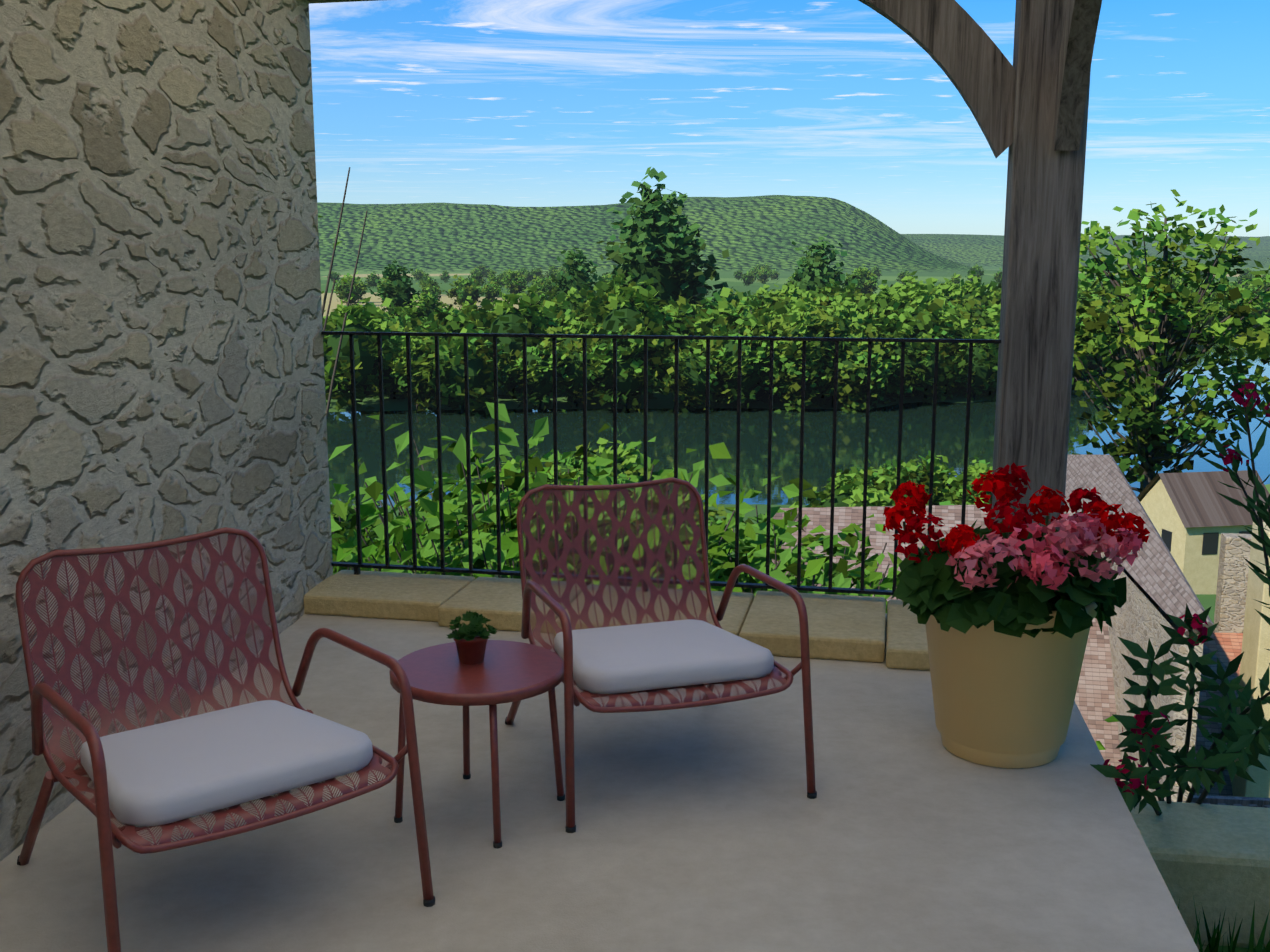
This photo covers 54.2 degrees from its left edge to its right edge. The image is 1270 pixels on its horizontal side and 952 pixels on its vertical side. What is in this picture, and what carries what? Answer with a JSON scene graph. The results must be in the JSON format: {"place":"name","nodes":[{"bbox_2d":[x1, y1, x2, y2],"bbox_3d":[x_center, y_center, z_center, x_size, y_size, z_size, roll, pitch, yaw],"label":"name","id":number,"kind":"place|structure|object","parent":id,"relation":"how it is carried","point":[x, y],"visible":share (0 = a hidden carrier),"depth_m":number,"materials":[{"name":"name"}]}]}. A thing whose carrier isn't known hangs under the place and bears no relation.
{"place":"outdoors","nodes":[
{"label":"outdoors","id":0,"kind":"place"},
{"bbox_2d":[309,0,1269,236],"label":"sky","id":1,"kind":"structure","parent":0,"point":[515,103],"materials":[{"name":"blue"}]},
{"bbox_2d":[317,195,1269,623],"bbox_3d":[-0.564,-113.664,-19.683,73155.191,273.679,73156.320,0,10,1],"label":"ground","id":2,"kind":"structure","parent":0,"point":[437,239],"depth_m":2132.74,"materials":[{"name":"green plant"}]},
{"bbox_2d":[318,167,367,418],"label":"stems","id":3,"kind":"object","parent":2,"relation":"on","point":[327,367],"depth_m":7.24,"materials":[{"name":"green plant"}]},
{"bbox_2d":[339,275,362,305],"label":"river tree","id":4,"kind":"object","parent":2,"relation":"on","point":[346,287],"visible":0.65,"depth_m":550.93,"materials":[{"name":"green plant"}]},
{"bbox_2d":[322,291,411,412],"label":"river tree","id":5,"kind":"object","parent":2,"relation":"on","point":[365,351],"visible":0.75,"depth_m":165.34,"materials":[{"name":"green plant"}]},
{"bbox_2d":[347,298,435,393],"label":"river tree","id":6,"kind":"object","parent":2,"relation":"on","point":[404,322],"visible":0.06,"depth_m":186.27,"materials":[{"name":"green plant"}]},
{"bbox_2d":[369,259,420,314],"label":"tree","id":7,"kind":"object","parent":2,"relation":"on","point":[397,289],"visible":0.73,"depth_m":289.68,"materials":[{"name":"green plant"}]},
{"bbox_2d":[370,322,424,399],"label":"river tree","id":8,"kind":"object","parent":2,"relation":"on","point":[390,386],"visible":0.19,"depth_m":176.69,"materials":[{"name":"green plant"}]},
{"bbox_2d":[385,330,435,412],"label":"river tree","id":9,"kind":"object","parent":2,"relation":"on","point":[419,353],"visible":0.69,"depth_m":166.21,"materials":[{"name":"green plant"}]},
{"bbox_2d":[391,298,432,332],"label":"river tree","id":10,"kind":"object","parent":2,"relation":"on","point":[410,311],"visible":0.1,"depth_m":224.28,"materials":[{"name":"green plant"}]},
{"bbox_2d":[401,287,450,332],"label":"river tree","id":11,"kind":"object","parent":2,"relation":"on","point":[428,304],"visible":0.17,"depth_m":275.89,"materials":[{"name":"green plant"}]},
{"bbox_2d":[330,499,545,574],"bbox_3d":[-3.351,5.877,16.490,7.330,11.507,7.994,-7,12,-34],"label":"bush","id":12,"kind":"object","parent":2,"relation":"on","point":[340,540],"depth_m":15.89,"materials":[{"name":"green plant"}]},
{"bbox_2d":[410,299,493,353],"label":"river tree","id":13,"kind":"object","parent":2,"relation":"on","point":[464,318],"visible":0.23,"depth_m":185.96,"materials":[{"name":"green plant"}]},
{"bbox_2d":[402,321,528,415],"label":"river tree","id":14,"kind":"object","parent":2,"relation":"on","point":[452,381],"visible":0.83,"depth_m":164.58,"materials":[{"name":"green plant"}]},
{"bbox_2d":[445,274,486,306],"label":"river tree","id":15,"kind":"object","parent":2,"relation":"on","point":[463,289],"visible":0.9,"depth_m":504.98,"materials":[{"name":"green plant"}]},
{"bbox_2d":[482,281,501,302],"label":"river tree","id":16,"kind":"object","parent":2,"relation":"on","point":[492,290],"visible":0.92,"depth_m":569.86,"materials":[{"name":"green plant"}]},
{"bbox_2d":[499,267,527,298],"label":"river tree","id":17,"kind":"object","parent":2,"relation":"on","point":[510,283],"visible":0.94,"depth_m":647.06,"materials":[{"name":"green plant"}]},
{"bbox_2d":[472,280,565,398],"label":"river tree","id":18,"kind":"object","parent":2,"relation":"on","point":[505,316],"visible":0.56,"depth_m":176.34,"materials":[{"name":"green plant"}]},
{"bbox_2d":[500,339,575,410],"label":"river tree","id":19,"kind":"object","parent":2,"relation":"on","point":[539,375],"visible":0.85,"depth_m":167.74,"materials":[{"name":"green plant"}]},
{"bbox_2d":[507,292,587,391],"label":"river tree","id":20,"kind":"object","parent":2,"relation":"on","point":[560,315],"visible":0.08,"depth_m":187.65,"materials":[{"name":"green plant"}]},
{"bbox_2d":[520,442,598,483],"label":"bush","id":21,"kind":"object","parent":2,"relation":"on","point":[576,460],"visible":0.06,"depth_m":89.49,"materials":[{"name":"green plant"}]},
{"bbox_2d":[543,287,587,320],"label":"river tree","id":22,"kind":"object","parent":2,"relation":"on","point":[579,300],"visible":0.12,"depth_m":205.10,"materials":[{"name":"green plant"}]},
{"bbox_2d":[544,312,602,402],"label":"river tree","id":23,"kind":"object","parent":2,"relation":"on","point":[575,326],"visible":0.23,"depth_m":173.35,"materials":[{"name":"green plant"}]},
{"bbox_2d":[547,244,603,306],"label":"tree","id":24,"kind":"object","parent":2,"relation":"on","point":[577,275],"visible":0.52,"depth_m":264.46,"materials":[{"name":"green plant"}]},
{"bbox_2d":[557,342,603,407],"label":"river tree","id":25,"kind":"object","parent":2,"relation":"on","point":[574,362],"visible":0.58,"depth_m":169.66,"materials":[{"name":"green plant"}]},
{"bbox_2d":[570,271,644,325],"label":"river tree","id":26,"kind":"object","parent":2,"relation":"on","point":[600,288],"visible":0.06,"depth_m":189.40,"materials":[{"name":"green plant"}]},
{"bbox_2d":[328,402,889,598],"bbox_3d":[-0.520,5.738,11.238,8.664,13.074,7.836,0,10,1],"label":"bush","id":27,"kind":"object","parent":2,"relation":"on","point":[484,542],"visible":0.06,"depth_m":10.03,"materials":[{"name":"green plant"}]},
{"bbox_2d":[578,434,668,516],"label":"shrub","id":28,"kind":"object","parent":2,"relation":"on","point":[624,465],"visible":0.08,"depth_m":80.00,"materials":[{"name":"green plant"}]},
{"bbox_2d":[579,321,674,412],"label":"river tree","id":29,"kind":"object","parent":2,"relation":"on","point":[630,366],"visible":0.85,"depth_m":167.06,"materials":[{"name":"green plant"}]},
{"bbox_2d":[583,272,693,398],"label":"river tree","id":30,"kind":"object","parent":2,"relation":"on","point":[616,313],"visible":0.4,"depth_m":173.98,"materials":[{"name":"green plant"}]},
{"bbox_2d":[381,493,899,596],"bbox_3d":[-0.218,5.885,14.982,8.982,11.826,7.365,0,10,1],"label":"bush","id":31,"kind":"object","parent":2,"relation":"on","point":[712,496],"depth_m":13.34,"materials":[{"name":"green plant"}]},
{"bbox_2d":[594,167,728,310],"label":"poplar tree","id":32,"kind":"object","parent":2,"relation":"on","point":[661,248],"visible":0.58,"depth_m":207.79,"materials":[{"name":"green plant"}]},
{"bbox_2d":[653,296,717,389],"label":"river tree","id":33,"kind":"object","parent":2,"relation":"on","point":[681,314],"visible":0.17,"depth_m":186.78,"materials":[{"name":"green plant"}]},
{"bbox_2d":[648,348,725,412],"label":"river tree","id":34,"kind":"object","parent":2,"relation":"on","point":[692,383],"visible":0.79,"depth_m":167.28,"materials":[{"name":"green plant"}]},
{"bbox_2d":[663,490,732,560],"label":"shrub","id":35,"kind":"object","parent":2,"relation":"on","point":[713,514],"depth_m":72.61,"materials":[{"name":"green plant"}]},
{"bbox_2d":[685,328,723,401],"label":"river tree","id":36,"kind":"object","parent":2,"relation":"on","point":[692,346],"visible":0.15,"depth_m":175.46,"materials":[{"name":"green plant"}]},
{"bbox_2d":[662,287,757,351],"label":"river tree","id":37,"kind":"object","parent":2,"relation":"on","point":[709,314],"visible":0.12,"depth_m":185.28,"materials":[{"name":"green plant"}]},
{"bbox_2d":[689,326,779,409],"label":"river tree","id":38,"kind":"object","parent":2,"relation":"on","point":[755,353],"visible":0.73,"depth_m":168.82,"materials":[{"name":"green plant"}]},
{"bbox_2d":[699,301,789,401],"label":"river tree","id":39,"kind":"object","parent":2,"relation":"on","point":[758,319],"visible":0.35,"depth_m":174.47,"materials":[{"name":"green plant"}]},
{"bbox_2d":[731,287,772,308],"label":"river tree","id":40,"kind":"object","parent":2,"relation":"on","point":[766,298],"depth_m":207.24,"materials":[{"name":"green plant"}]},
{"bbox_2d":[749,320,796,402],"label":"river tree","id":41,"kind":"object","parent":2,"relation":"on","point":[764,399],"visible":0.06,"depth_m":176.40,"materials":[{"name":"green plant"}]},
{"bbox_2d":[761,325,831,411],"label":"river tree","id":42,"kind":"object","parent":2,"relation":"on","point":[789,387],"visible":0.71,"depth_m":168.24,"materials":[{"name":"green plant"}]},
{"bbox_2d":[771,281,831,307],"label":"river tree","id":43,"kind":"object","parent":2,"relation":"on","point":[809,293],"visible":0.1,"depth_m":209.42,"materials":[{"name":"green plant"}]},
{"bbox_2d":[763,300,852,406],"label":"river tree","id":44,"kind":"object","parent":2,"relation":"on","point":[805,326],"visible":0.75,"depth_m":167.92,"materials":[{"name":"green plant"}]},
{"bbox_2d":[789,234,857,294],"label":"tree","id":45,"kind":"object","parent":2,"relation":"on","point":[818,272],"visible":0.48,"depth_m":256.77,"materials":[{"name":"green plant"}]},
{"bbox_2d":[805,469,862,507],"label":"shrub","id":46,"kind":"object","parent":2,"relation":"on","point":[824,496],"visible":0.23,"depth_m":80.91,"materials":[{"name":"green plant"}]},
{"bbox_2d":[811,278,860,308],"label":"river tree","id":47,"kind":"object","parent":2,"relation":"on","point":[829,291],"visible":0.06,"depth_m":217.38,"materials":[{"name":"green plant"}]},
{"bbox_2d":[812,297,881,407],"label":"river tree","id":48,"kind":"object","parent":2,"relation":"on","point":[843,317],"visible":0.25,"depth_m":170.50,"materials":[{"name":"green plant"}]},
{"bbox_2d":[816,292,883,337],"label":"river tree","id":49,"kind":"object","parent":2,"relation":"on","point":[846,302],"depth_m":183.80,"materials":[{"name":"green plant"}]},
{"bbox_2d":[815,323,891,411],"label":"river tree","id":50,"kind":"object","parent":2,"relation":"on","point":[852,374],"visible":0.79,"depth_m":168.42,"materials":[{"name":"green plant"}]},
{"bbox_2d":[826,469,895,502],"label":"bush","id":51,"kind":"object","parent":2,"relation":"on","point":[859,476],"visible":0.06,"depth_m":86.05,"materials":[{"name":"green plant"}]},
{"bbox_2d":[853,264,878,297],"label":"river tree","id":52,"kind":"object","parent":2,"relation":"on","point":[868,281],"visible":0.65,"depth_m":601.90,"materials":[{"name":"green plant"}]},
{"bbox_2d":[842,477,895,506],"bbox_3d":[12.898,3.594,65.728,5.212,6.848,5.431,4,11,23],"label":"bush","id":53,"kind":"object","parent":2,"relation":"on","point":[880,498],"visible":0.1,"depth_m":65.00,"materials":[{"name":"green plant"}]},
{"bbox_2d":[849,345,900,407],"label":"river tree","id":54,"kind":"object","parent":2,"relation":"on","point":[891,361],"visible":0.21,"depth_m":173.01,"materials":[{"name":"green plant"}]},
{"bbox_2d":[856,280,913,316],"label":"river tree","id":55,"kind":"object","parent":2,"relation":"on","point":[880,295],"visible":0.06,"depth_m":198.25,"materials":[{"name":"green plant"}]},
{"bbox_2d":[866,299,909,393],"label":"river tree","id":56,"kind":"object","parent":2,"relation":"on","point":[883,303],"visible":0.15,"depth_m":184.28,"materials":[{"name":"green plant"}]},
{"bbox_2d":[664,478,1119,749],"bbox_3d":[1.433,6.098,11.939,6.166,12.122,7.082,0,10,1],"label":"bush","id":57,"kind":"object","parent":2,"relation":"on","point":[813,574],"depth_m":10.92,"materials":[{"name":"green plant"}]},
{"bbox_2d":[875,323,931,405],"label":"river tree","id":58,"kind":"object","parent":2,"relation":"on","point":[912,371],"visible":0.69,"depth_m":174.08,"materials":[{"name":"green plant"}]},
{"bbox_2d":[877,277,959,327],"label":"river tree","id":59,"kind":"object","parent":2,"relation":"on","point":[919,297],"visible":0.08,"depth_m":191.09,"materials":[{"name":"green plant"}]},
{"bbox_2d":[873,450,967,505],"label":"bush","id":60,"kind":"object","parent":2,"relation":"on","point":[911,471],"visible":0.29,"depth_m":88.04,"materials":[{"name":"green plant"}]},
{"bbox_2d":[889,271,955,313],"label":"river tree","id":61,"kind":"object","parent":2,"relation":"on","point":[920,286],"visible":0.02,"depth_m":207.02,"materials":[{"name":"green plant"}]},
{"bbox_2d":[875,298,972,395],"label":"river tree","id":62,"kind":"object","parent":2,"relation":"on","point":[928,318],"visible":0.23,"depth_m":181.55,"materials":[{"name":"green plant"}]},
{"bbox_2d":[903,323,984,403],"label":"river tree","id":63,"kind":"object","parent":2,"relation":"on","point":[946,366],"visible":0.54,"depth_m":177.61,"materials":[{"name":"green plant"}]},
{"bbox_2d":[931,277,975,308],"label":"river tree","id":64,"kind":"object","parent":2,"relation":"on","point":[955,289],"visible":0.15,"depth_m":227.55,"materials":[{"name":"green plant"}]},
{"bbox_2d":[939,312,969,398],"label":"river tree","id":65,"kind":"object","parent":2,"relation":"on","point":[956,333],"visible":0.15,"depth_m":182.31,"materials":[{"name":"green plant"}]},
{"bbox_2d":[938,297,979,332],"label":"river tree","id":66,"kind":"object","parent":2,"relation":"on","point":[961,322],"visible":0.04,"depth_m":191.79,"materials":[{"name":"green plant"}]},
{"bbox_2d":[945,457,991,504],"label":"bush","id":67,"kind":"object","parent":2,"relation":"on","point":[977,467],"visible":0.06,"depth_m":87.90,"materials":[{"name":"green plant"}]},
{"bbox_2d":[950,463,992,504],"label":"bush","id":68,"kind":"object","parent":2,"relation":"on","point":[983,469],"visible":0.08,"depth_m":83.90,"materials":[{"name":"green plant"}]},
{"bbox_2d":[948,325,998,400],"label":"river tree","id":69,"kind":"object","parent":2,"relation":"on","point":[985,364],"visible":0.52,"depth_m":180.01,"materials":[{"name":"green plant"}]},
{"bbox_2d":[950,297,1000,321],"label":"river tree","id":70,"kind":"object","parent":2,"relation":"on","point":[968,307],"visible":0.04,"depth_m":208.32,"materials":[{"name":"green plant"}]},
{"bbox_2d":[956,318,999,400],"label":"river tree","id":71,"kind":"object","parent":2,"relation":"on","point":[990,390],"visible":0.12,"depth_m":182.94,"materials":[{"name":"green plant"}]},
{"bbox_2d":[957,270,1001,307],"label":"river tree","id":72,"kind":"object","parent":2,"relation":"on","point":[975,288],"visible":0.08,"depth_m":235.09,"materials":[{"name":"green plant"}]},
{"bbox_2d":[972,304,1000,333],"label":"river tree","id":73,"kind":"object","parent":2,"relation":"on","point":[990,322],"visible":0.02,"depth_m":192.08,"materials":[{"name":"green plant"}]},
{"bbox_2d":[1101,552,1202,802],"bbox_3d":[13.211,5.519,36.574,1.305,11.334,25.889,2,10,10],"label":"house walls","id":74,"kind":"structure","parent":2,"relation":"on","point":[1140,617],"depth_m":26.98,"materials":[{"name":"stone"}]},
{"bbox_2d":[1065,454,1213,635],"bbox_3d":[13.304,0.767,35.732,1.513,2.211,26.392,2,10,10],"label":"grey roof","id":75,"kind":"object","parent":74,"relation":"on","point":[1154,571],"visible":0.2,"depth_m":28.75,"materials":[{"name":"tile"}]},
{"bbox_2d":[1068,189,1269,492],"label":"tree","id":76,"kind":"object","parent":2,"relation":"on","point":[1149,441],"visible":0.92,"depth_m":75.37,"materials":[{"name":"green plant"}]},
{"bbox_2d":[1137,470,1269,593],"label":"yellow house","id":77,"kind":"structure","parent":2,"relation":"on","point":[1193,516],"depth_m":68.00,"materials":[{"name":"paint"}]},
{"bbox_2d":[1191,795,1269,807],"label":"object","id":78,"kind":"object","parent":2,"relation":"on","point":[1243,801],"visible":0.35,"depth_m":5.21,"materials":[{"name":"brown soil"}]},
{"bbox_2d":[1213,533,1251,632],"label":"stone wall","id":79,"kind":"structure","parent":2,"relation":"on","point":[1231,591],"depth_m":33.73,"materials":[{"name":"stone"}]},
{"bbox_2d":[1218,946,1263,951],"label":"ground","id":80,"kind":"structure","parent":2,"relation":"on","point":[1237,949],"depth_m":4.21,"materials":[{"name":"green plant"}]},
{"bbox_2d":[1131,800,1269,951],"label":"planter","id":81,"kind":"object","parent":80,"relation":"on","point":[1212,857],"visible":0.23,"depth_m":4.21,"materials":[{"name":"concrete"}]},
{"bbox_2d":[1198,370,1269,650],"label":"flowering plant","id":82,"kind":"object","parent":80,"relation":"on","point":[1233,457],"visible":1,"depth_m":4.57,"materials":[{"name":"green plant"}]},
{"bbox_2d":[1231,522,1269,797],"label":"house wall","id":83,"kind":"structure","parent":2,"relation":"on","point":[1255,662],"depth_m":26.91,"materials":[{"name":"yellow paint"}]},
{"bbox_3d":[-0.138,8.171,2.573,3.142,13.720,7.911,0,10,1],"label":"terrace support","id":84,"kind":"object","parent":2,"relation":"on","visible":0},
{"bbox_2d":[0,613,1198,951],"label":"terrace floor","id":85,"kind":"structure","parent":84,"relation":"on","point":[708,829],"depth_m":2.90,"materials":[{"name":"concrete"}]},
{"bbox_2d":[0,0,332,861],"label":"stone wall","id":86,"kind":"structure","parent":85,"relation":"on","point":[162,374],"depth_m":3.52,"materials":[{"name":"beige stone"}]},
{"bbox_2d":[15,527,434,951],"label":"chair","id":87,"kind":"object","parent":85,"relation":"on","point":[177,770],"visible":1,"depth_m":2.71,"materials":[{"name":"red paint"}]},
{"bbox_2d":[389,640,564,848],"bbox_3d":[-0.383,0.648,3.065,0.426,0.378,0.426,0,10,1],"label":"side table","id":88,"kind":"object","parent":85,"relation":"on","point":[504,671],"visible":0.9,"depth_m":2.99,"materials":[{"name":"red paint"}]},
{"bbox_2d":[447,610,496,664],"bbox_3d":[-0.399,0.393,3.050,0.127,0.129,0.133,0,10,1],"label":"succulent pot","id":89,"kind":"object","parent":88,"relation":"on","point":[471,638],"visible":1,"depth_m":3.02,"materials":[{"name":"red paint"}]},
{"bbox_2d":[304,570,929,670],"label":"curb stones","id":90,"kind":"object","parent":85,"relation":"on","point":[847,627],"visible":0.6,"depth_m":4.63,"materials":[{"name":"stone"}]},
{"bbox_2d":[321,331,1000,594],"bbox_3d":[0.041,-0.018,4.802,2.732,1.046,0.035,2,10,11],"label":"railing","id":91,"kind":"object","parent":90,"relation":"on","point":[499,571],"visible":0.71,"depth_m":4.78,"materials":[{"name":"black metal"}]},
{"bbox_2d":[505,477,816,832],"bbox_3d":[0.037,0.428,3.365,0.663,0.722,0.766,-3,10,-17],"label":"chair","id":92,"kind":"object","parent":85,"relation":"on","point":[691,655],"visible":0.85,"depth_m":3.48,"materials":[{"name":"red paint"}]},
{"bbox_2d":[882,462,1149,767],"bbox_3d":[1.027,0.372,3.419,0.630,0.799,0.640,-5,11,-26],"label":"geranium pot","id":93,"kind":"object","parent":85,"relation":"on","point":[1008,608],"visible":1,"depth_m":3.27,"materials":[{"name":"beige"}]},
{"bbox_2d":[991,0,1090,530],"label":"post","id":94,"kind":"object","parent":85,"relation":"on","point":[1043,214],"visible":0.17,"depth_m":4.27,"materials":[{"name":"brown wood"}]},
{"bbox_2d":[858,0,1015,157],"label":"brace","id":95,"kind":"object","parent":94,"relation":"attached to","point":[954,41],"visible":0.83,"depth_m":4.27,"materials":[{"name":"brown wood"}]},
{"bbox_2d":[1053,0,1101,150],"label":"brace","id":96,"kind":"object","parent":94,"relation":"attached to","point":[1078,40],"visible":0.95,"depth_m":3.99,"materials":[{"name":"brown wood"}]},
{"bbox_2d":[327,324,1269,507],"bbox_3d":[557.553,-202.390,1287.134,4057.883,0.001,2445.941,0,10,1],"label":"river","id":97,"kind":"structure","parent":0,"point":[883,436],"depth_m":145.16,"materials":[{"name":"blue liquid"}]},
{"bbox_2d":[1090,603,1269,815],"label":"oleander","id":98,"kind":"object","parent":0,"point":[1236,735],"visible":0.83,"depth_m":3.70,"materials":[{"name":"green plant"}]},
{"bbox_2d":[1178,896,1269,951],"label":"grass","id":99,"kind":"structure","parent":0,"point":[1213,943],"depth_m":4.11,"materials":[{"name":"green plant"}]},
{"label":"red house walls","id":100,"kind":"object","parent":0,"visible":0},
{"bbox_2d":[1204,633,1242,676],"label":"red roof","id":101,"kind":"structure","parent":100,"relation":"on","point":[1228,646],"depth_m":33.57,"materials":[{"name":"tile"}]},
{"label":"brown house walls","id":102,"kind":"object","parent":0,"visible":0},
{"bbox_2d":[772,504,1237,795],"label":"brown roof","id":103,"kind":"structure","parent":102,"relation":"on","point":[1095,699],"depth_m":30.57,"materials":[{"name":"tile"}]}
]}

